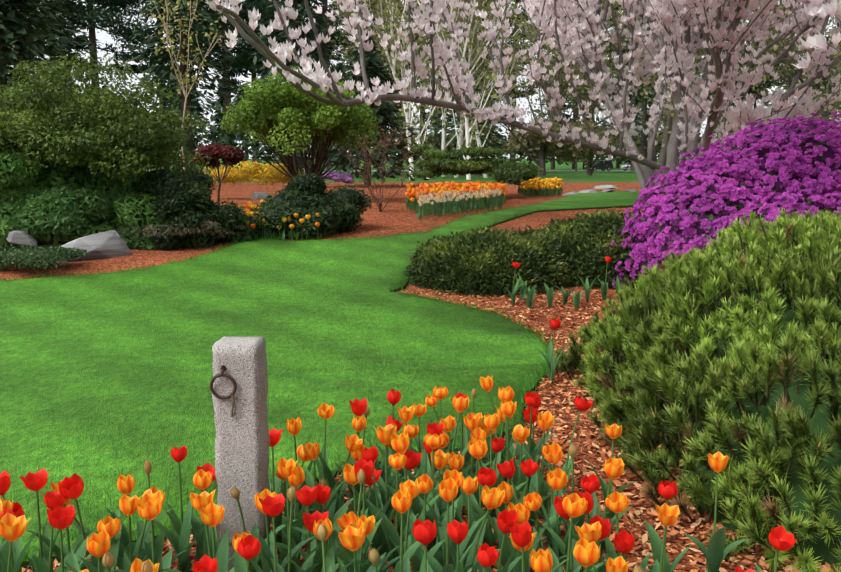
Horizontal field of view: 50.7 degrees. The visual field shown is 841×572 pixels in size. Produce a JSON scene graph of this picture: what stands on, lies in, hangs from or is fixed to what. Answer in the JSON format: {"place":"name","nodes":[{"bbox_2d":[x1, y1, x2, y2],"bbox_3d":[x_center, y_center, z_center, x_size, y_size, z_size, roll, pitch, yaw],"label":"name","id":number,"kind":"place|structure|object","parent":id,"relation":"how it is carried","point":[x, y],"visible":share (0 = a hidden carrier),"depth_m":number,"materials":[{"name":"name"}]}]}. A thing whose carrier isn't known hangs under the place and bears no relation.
{"place":"outdoors","nodes":[
{"label":"outdoors","id":0,"kind":"place"},
{"bbox_2d":[0,191,644,571],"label":"lawn","id":1,"kind":"structure","parent":0,"point":[105,379],"depth_m":7.34,"materials":[{"name":"green plant"}]},
{"bbox_2d":[0,52,543,269],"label":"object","id":2,"kind":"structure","parent":1,"relation":"on","point":[138,206],"depth_m":13.33,"materials":[{"name":"green plant"}]},
{"bbox_2d":[238,200,321,240],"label":"orange tulips","id":3,"kind":"object","parent":2,"relation":"on","point":[253,206],"depth_m":13.91,"materials":[{"name":"orange plant"}]},
{"bbox_2d":[148,170,629,170],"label":"road","id":4,"kind":"structure","parent":0,"point":[546,170],"depth_m":150.70,"materials":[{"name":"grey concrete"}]},
{"bbox_2d":[584,160,612,170],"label":"dark suv","id":5,"kind":"object","parent":4,"relation":"on","point":[602,166],"visible":0.75,"depth_m":146.46,"materials":[{"name":"paint"}]},
{"bbox_2d":[621,162,630,170],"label":"silver hatchback car","id":6,"kind":"object","parent":4,"relation":"on","point":[623,167],"visible":0.27,"depth_m":148.69,"materials":[{"name":"paint"}]},
{"bbox_2d":[0,159,835,571],"bbox_3d":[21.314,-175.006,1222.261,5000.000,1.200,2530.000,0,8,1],"label":"terrain","id":7,"kind":"structure","parent":0,"point":[398,217],"depth_m":11.91,"materials":[{"name":"brown wood"}]},
{"bbox_2d":[212,336,270,570],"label":"granite post","id":8,"kind":"object","parent":7,"relation":"on","point":[242,440],"visible":0.69,"depth_m":3.51,"materials":[{"name":"grey stone"}]},
{"bbox_2d":[210,365,236,416],"bbox_3d":[-0.769,0.409,3.469,0.107,0.208,0.036,0,8,1],"label":"metal ring","id":9,"kind":"object","parent":8,"relation":"attached to","point":[223,368],"visible":1,"depth_m":3.46,"materials":[{"name":"black metal"}]},
{"bbox_2d":[6,185,635,262],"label":"garden rocks","id":10,"kind":"object","parent":7,"relation":"on","point":[107,244],"visible":0.4,"depth_m":12.57,"materials":[{"name":"grey stone"}]},
{"bbox_2d":[0,256,807,571],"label":"tulip","id":11,"kind":"object","parent":7,"relation":"on","point":[290,532],"depth_m":3.45,"materials":[{"name":"orange plant"}]},
{"bbox_2d":[0,0,840,184],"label":"trees","id":12,"kind":"object","parent":7,"relation":"on","point":[31,30],"visible":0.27,"depth_m":45.41,"materials":[{"name":"plant"}]},
{"bbox_2d":[22,289,840,571],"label":"mulch chips","id":13,"kind":"object","parent":7,"relation":"on","point":[674,532],"visible":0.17,"depth_m":4.56,"materials":[{"name":"brown wood"}]},
{"bbox_2d":[405,180,507,212],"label":"orange tulips","id":14,"kind":"object","parent":7,"relation":"on","point":[459,187],"depth_m":18.49,"materials":[{"name":"orange plant"}]},
{"bbox_2d":[416,187,502,219],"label":"tulips","id":15,"kind":"object","parent":7,"relation":"on","point":[424,210],"depth_m":17.04,"materials":[{"name":"white plant"}]},
{"bbox_2d":[405,224,575,296],"bbox_3d":[0.856,-0.354,10.835,2.251,0.790,1.754,0,8,1],"label":"yew hedge","id":16,"kind":"object","parent":7,"relation":"on","point":[473,262],"visible":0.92,"depth_m":10.42,"materials":[{"name":"green plant"}]},
{"bbox_2d":[207,0,840,196],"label":"magnolia branches","id":17,"kind":"object","parent":7,"relation":"on","point":[646,169],"visible":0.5,"depth_m":18.20,"materials":[{"name":"brown plant"}]},
{"bbox_2d":[205,0,840,172],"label":"magnolia blossoms","id":18,"kind":"object","parent":17,"relation":"on","point":[819,9],"visible":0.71,"depth_m":17.41,"materials":[{"name":"pink plant"}]},
{"bbox_2d":[517,177,562,196],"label":"yellow tulips","id":19,"kind":"object","parent":7,"relation":"on","point":[532,182],"depth_m":22.49,"materials":[{"name":"yellow plant"}]},
{"bbox_2d":[570,111,581,171],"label":"utility pole","id":20,"kind":"object","parent":7,"relation":"on","point":[576,159],"visible":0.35,"depth_m":139.04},
{"bbox_2d":[538,207,640,288],"bbox_3d":[2.771,-0.544,11.390,2.997,0.949,1.976,-3,9,-20],"label":"yew hedge","id":21,"kind":"object","parent":7,"relation":"on","point":[586,238],"visible":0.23,"depth_m":10.71,"materials":[{"name":"green plant"}]},
{"bbox_2d":[551,208,840,571],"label":"mugo pine","id":22,"kind":"object","parent":7,"relation":"on","point":[655,373],"depth_m":4.49,"materials":[{"name":"green plant"}]},
{"bbox_2d":[608,111,840,290],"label":"rhododendron","id":23,"kind":"object","parent":7,"relation":"on","point":[723,160],"depth_m":10.10,"materials":[{"name":"purple plant"}]},
{"bbox_2d":[0,0,840,186],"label":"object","id":24,"kind":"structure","parent":0,"point":[530,141],"depth_m":58.58,"materials":[{"name":"plant"}]},
{"bbox_2d":[7,0,840,158],"label":"sky","id":25,"kind":"structure","parent":0,"point":[102,35],"materials":[{"name":"white"}]}
]}

